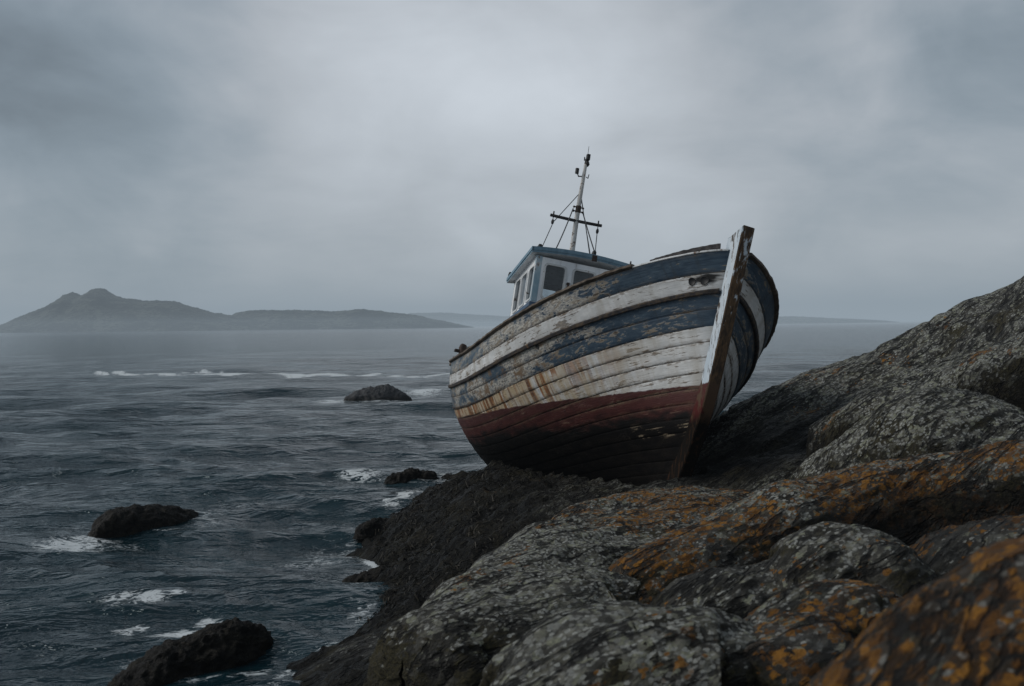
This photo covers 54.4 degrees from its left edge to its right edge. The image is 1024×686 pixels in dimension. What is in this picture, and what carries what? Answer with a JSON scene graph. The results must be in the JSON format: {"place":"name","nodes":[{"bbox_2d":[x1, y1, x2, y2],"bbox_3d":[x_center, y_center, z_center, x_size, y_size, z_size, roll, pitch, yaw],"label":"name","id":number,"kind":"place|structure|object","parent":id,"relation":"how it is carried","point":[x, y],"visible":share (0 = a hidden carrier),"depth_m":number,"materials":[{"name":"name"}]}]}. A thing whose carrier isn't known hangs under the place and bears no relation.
{"place":"outdoors","nodes":[
{"label":"outdoors","id":0,"kind":"place"},
{"bbox_2d":[0,288,271,332],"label":"island","id":1,"kind":"structure","parent":0,"point":[98,310],"depth_m":1288.29,"materials":[{"name":"grey stone"}]},
{"bbox_2d":[232,309,473,329],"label":"island","id":2,"kind":"structure","parent":0,"point":[294,319],"depth_m":1359.15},
{"bbox_2d":[408,312,509,325],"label":"island","id":3,"kind":"structure","parent":0,"point":[474,320],"depth_m":3439.16,"materials":[{"name":"grey"}]},
{"bbox_2d":[0,321,927,685],"bbox_3d":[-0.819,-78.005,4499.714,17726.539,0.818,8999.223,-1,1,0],"label":"sea","id":4,"kind":"structure","parent":0,"point":[274,459],"depth_m":21.49,"materials":[{"name":"liquid"}]},
{"bbox_2d":[87,503,198,537],"bbox_3d":[-5.670,2.797,15.446,0.805,0.670,2.399,0,1,26],"label":"sea rock","id":5,"kind":"object","parent":4,"relation":"in","point":[134,518],"visible":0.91,"depth_m":15.02,"materials":[{"name":"black stone"}]},
{"bbox_2d":[107,617,272,685],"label":"sea rock","id":6,"kind":"object","parent":4,"relation":"in","point":[227,644],"visible":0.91,"depth_m":8.87,"materials":[{"name":"black stone"}]},
{"bbox_2d":[352,517,388,539],"bbox_3d":[-2.048,2.761,14.997,0.344,0.267,0.935,0,1,38],"label":"sea rock","id":7,"kind":"object","parent":4,"relation":"in","point":[366,529],"visible":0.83,"depth_m":14.75,"materials":[{"name":"black stone"}]},
{"bbox_2d":[344,384,411,400],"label":"sea rock","id":8,"kind":"object","parent":4,"relation":"in","point":[385,392],"visible":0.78,"depth_m":40.90,"materials":[{"name":"grey stone"}]},
{"bbox_2d":[383,467,439,483],"bbox_3d":[-1.876,2.715,18.724,1.834,0.758,0.698,-2,1,-43],"label":"sea rock","id":9,"kind":"object","parent":4,"relation":"in","point":[407,475],"visible":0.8,"depth_m":18.58,"materials":[{"name":"black stone"}]},
{"bbox_2d":[0,0,1023,324],"label":"sky","id":10,"kind":"structure","parent":0,"point":[228,157],"materials":[{"name":"grey"}]},
{"bbox_2d":[286,276,1023,685],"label":"rocky shore","id":11,"kind":"structure","parent":0,"point":[756,442],"depth_m":12.84,"materials":[{"name":"grey stone"}]},
{"bbox_2d":[292,632,378,679],"bbox_3d":[-1.273,3.015,8.741,1.885,0.856,1.748,-1,1,0],"label":"boulder","id":12,"kind":"object","parent":11,"relation":"on","point":[363,645],"visible":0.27,"depth_m":8.76,"materials":[{"name":"grey stone"}]},
{"bbox_2d":[342,565,389,582],"bbox_3d":[-1.573,2.819,11.835,1.153,0.356,0.481,-1,1,-23],"label":"sea rock","id":13,"kind":"object","parent":11,"relation":"on","point":[371,574],"visible":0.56,"depth_m":11.67,"materials":[{"name":"black stone"}]},
{"bbox_2d":[357,462,553,623],"bbox_3d":[-0.127,2.393,14.554,4.203,1.041,10.179,-1,1,0],"label":"seaweed","id":14,"kind":"object","parent":11,"relation":"on","point":[388,602],"visible":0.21,"depth_m":12.39,"materials":[{"name":"black plant"}]},
{"bbox_2d":[363,566,640,685],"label":"boulder","id":15,"kind":"object","parent":11,"relation":"on","point":[464,639],"visible":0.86,"depth_m":5.55,"materials":[{"name":"grey stone"}]},
{"bbox_2d":[420,485,751,607],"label":"rock ridge","id":16,"kind":"object","parent":11,"relation":"on","point":[606,532],"visible":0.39,"depth_m":8.04,"materials":[{"name":"grey stone"}]},
{"bbox_2d":[448,148,778,485],"bbox_3d":[1.468,-0.827,16.306,3.958,6.780,10.804,11,-11,-11],"label":"fishing boat","id":17,"kind":"object","parent":11,"relation":"on","point":[595,366],"visible":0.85,"depth_m":12.54,"materials":[{"name":"paint"}]},
{"bbox_2d":[479,600,758,685],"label":"boulder","id":18,"kind":"object","parent":11,"relation":"on","point":[623,643],"visible":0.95,"depth_m":3.94,"materials":[{"name":"grey stone"}]},
{"bbox_2d":[649,521,937,618],"bbox_3d":[1.566,1.650,5.498,1.807,1.240,1.060,-1,1,-12],"label":"boulder","id":19,"kind":"object","parent":11,"relation":"on","point":[829,550],"visible":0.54,"depth_m":5.35,"materials":[{"name":"grey stone"}]},
{"bbox_2d":[608,439,1023,603],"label":"rock ridge","id":20,"kind":"object","parent":11,"relation":"on","point":[910,500],"visible":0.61,"depth_m":7.38,"materials":[{"name":"stone"}]},
{"bbox_2d":[744,579,902,685],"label":"boulder","id":21,"kind":"object","parent":11,"relation":"on","point":[805,632],"visible":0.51,"depth_m":4.18,"materials":[{"name":"grey stone"}]},
{"bbox_2d":[787,387,1023,479],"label":"rock dome","id":22,"kind":"object","parent":11,"relation":"on","point":[929,420],"visible":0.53,"depth_m":8.58,"materials":[{"name":"grey stone"}]},
{"bbox_2d":[806,332,1023,457],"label":"rock slab","id":23,"kind":"object","parent":11,"relation":"on","point":[996,370],"visible":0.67,"depth_m":10.10,"materials":[{"name":"grey stone"}]},
{"bbox_2d":[807,536,1023,685],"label":"boulder","id":24,"kind":"object","parent":11,"relation":"on","point":[960,623],"visible":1,"depth_m":2.29,"materials":[{"name":"brown stone"}]},
{"bbox_2d":[909,514,1023,577],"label":"boulder","id":25,"kind":"object","parent":11,"relation":"on","point":[941,552],"visible":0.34,"depth_m":5.83,"materials":[{"name":"grey stone"}]},
{"bbox_2d":[777,316,894,323],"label":"island","id":26,"kind":"structure","parent":0,"point":[789,319],"depth_m":2212.75,"materials":[{"name":"grey"}]}
]}

